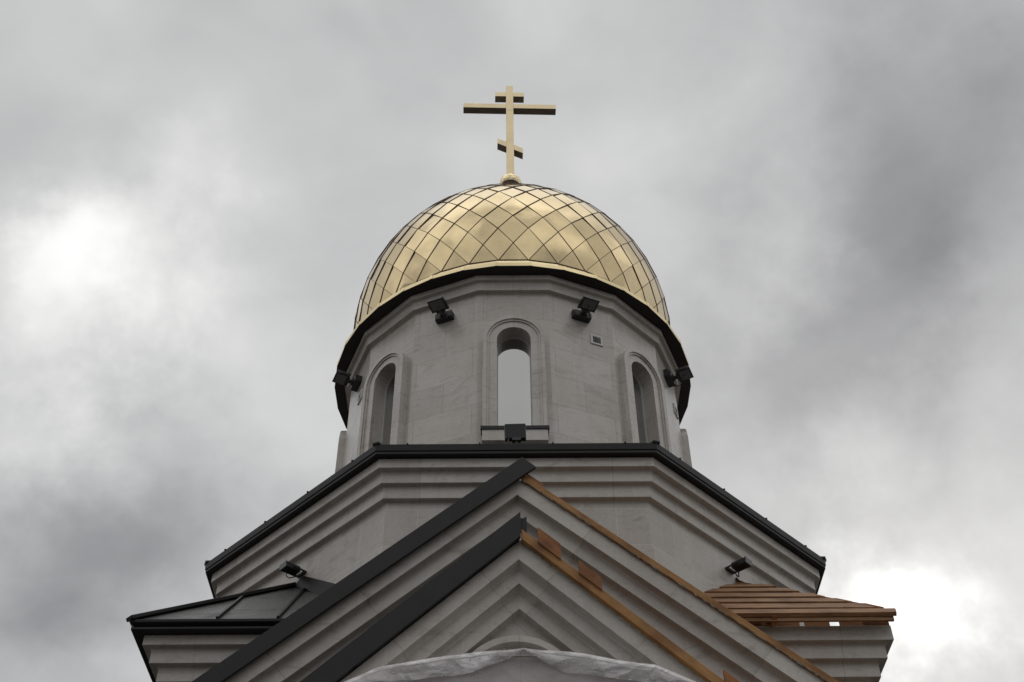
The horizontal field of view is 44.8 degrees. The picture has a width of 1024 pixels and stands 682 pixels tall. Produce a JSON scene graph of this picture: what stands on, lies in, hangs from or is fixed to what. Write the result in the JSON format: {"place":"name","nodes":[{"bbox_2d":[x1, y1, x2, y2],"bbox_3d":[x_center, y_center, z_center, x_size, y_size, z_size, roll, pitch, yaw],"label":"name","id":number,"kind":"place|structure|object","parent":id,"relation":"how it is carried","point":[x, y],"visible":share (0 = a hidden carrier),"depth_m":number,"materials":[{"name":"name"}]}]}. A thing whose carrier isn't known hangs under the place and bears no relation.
{"place":"outdoors","nodes":[
{"label":"outdoors","id":0,"kind":"place"},
{"bbox_2d":[126,86,896,681],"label":"church","id":1,"kind":"structure","parent":0,"point":[436,514],"depth_m":14.86,"materials":[{"name":"stone"}]},
{"bbox_2d":[280,560,306,577],"bbox_3d":[-2.687,2.835,15.196,0.166,0.174,0.309,-35,-54,30],"label":"floodlight","id":2,"kind":"object","parent":1,"relation":"attached to","point":[287,567],"visible":1,"depth_m":15.17,"materials":[{"name":"black metal"}]},
{"bbox_2d":[335,431,346,472],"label":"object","id":3,"kind":"structure","parent":1,"relation":"in","point":[342,437],"depth_m":19.61,"materials":[{"name":"stone"}]},
{"bbox_2d":[332,369,361,391],"bbox_3d":[-2.638,0.625,19.821,0.423,0.150,0.286,16,-47,-16],"label":"floodlight","id":4,"kind":"object","parent":1,"relation":"attached to","point":[341,377],"visible":1,"depth_m":19.77,"materials":[{"name":"black metal"}]},
{"bbox_2d":[357,388,362,404],"bbox_3d":[-2.385,0.877,19.473,0.018,0.190,0.200,16,-47,-16],"label":"vent grille","id":5,"kind":"object","parent":1,"relation":"attached to","point":[359,396],"visible":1,"depth_m":19.45,"materials":[{"name":"grey plastic"}]},
{"bbox_2d":[356,349,408,457],"bbox_3d":[-1.837,1.065,18.304,0.910,2.225,0.290,-35,-54,30],"label":"window","id":6,"kind":"structure","parent":1,"relation":"in","point":[383,410],"depth_m":18.47,"materials":[{"name":"stone"}]},
{"bbox_2d":[427,296,453,323],"bbox_3d":[-1.086,-0.448,18.689,0.286,0.226,0.423,-16,-47,16],"label":"floodlight","id":7,"kind":"object","parent":1,"relation":"attached to","point":[439,306],"visible":1,"depth_m":18.67,"materials":[{"name":"black metal"}]},
{"bbox_2d":[480,315,549,443],"bbox_3d":[0.032,0.571,17.652,0.936,2.460,0.366,0,-44,0],"label":"window","id":8,"kind":"structure","parent":1,"relation":"in","point":[514,380],"depth_m":17.73,"materials":[{"name":"stone"}]},
{"bbox_2d":[504,423,525,443],"bbox_3d":[0.041,1.196,15.253,0.273,0.410,0.145,0,-44,0],"label":"floodlight","id":9,"kind":"object","parent":1,"relation":"on","point":[515,433],"visible":0.74,"depth_m":15.27,"materials":[{"name":"black metal"}]},
{"bbox_2d":[345,648,695,681],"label":"plastic sheet","id":10,"kind":"object","parent":1,"relation":"on","point":[475,661],"visible":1,"depth_m":11.18,"materials":[{"name":"white"}]},
{"bbox_2d":[571,295,599,323],"bbox_3d":[1.114,-0.464,18.698,0.286,0.226,0.423,16,-47,-16],"label":"floodlight","id":11,"kind":"object","parent":1,"relation":"attached to","point":[587,305],"visible":1,"depth_m":18.69,"materials":[{"name":"black metal"}]},
{"bbox_2d":[590,334,602,346],"bbox_3d":[1.272,-0.011,18.651,0.200,0.190,0.018,16,-47,-16],"label":"vent grille","id":12,"kind":"object","parent":1,"relation":"attached to","point":[596,340],"visible":1,"depth_m":18.65,"materials":[{"name":"grey plastic"}]},
{"bbox_2d":[618,348,671,452],"bbox_3d":[1.900,1.044,18.325,0.290,2.225,0.910,-35,-54,30],"label":"window","id":13,"kind":"structure","parent":1,"relation":"in","point":[645,419],"depth_m":18.50,"materials":[{"name":"stone"}]},
{"bbox_2d":[673,403,678,418],"bbox_3d":[2.629,1.124,19.898,0.018,0.190,0.200,-16,-47,16],"label":"vent grille","id":14,"kind":"object","parent":1,"relation":"attached to","point":[675,411],"visible":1,"depth_m":19.86,"materials":[{"name":"grey plastic"}]},
{"bbox_2d":[663,365,693,387],"bbox_3d":[2.672,0.578,19.850,0.423,0.226,0.286,-16,-47,16],"label":"floodlight","id":15,"kind":"object","parent":1,"relation":"attached to","point":[683,373],"visible":1,"depth_m":19.83,"materials":[{"name":"black metal"}]},
{"bbox_2d":[680,429,691,466],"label":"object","id":16,"kind":"structure","parent":1,"relation":"in","point":[684,436],"depth_m":19.67,"materials":[{"name":"stone"}]},
{"bbox_2d":[725,556,751,576],"bbox_3d":[2.787,2.792,15.214,0.309,0.176,0.162,-35,-54,30],"label":"floodlight","id":17,"kind":"object","parent":1,"relation":"attached to","point":[741,564],"visible":1,"depth_m":15.19,"materials":[{"name":"black metal"}]},
{"bbox_2d":[0,0,1023,681],"label":"sky","id":18,"kind":"structure","parent":0,"point":[200,200],"materials":[{"name":"grey"}]}
]}

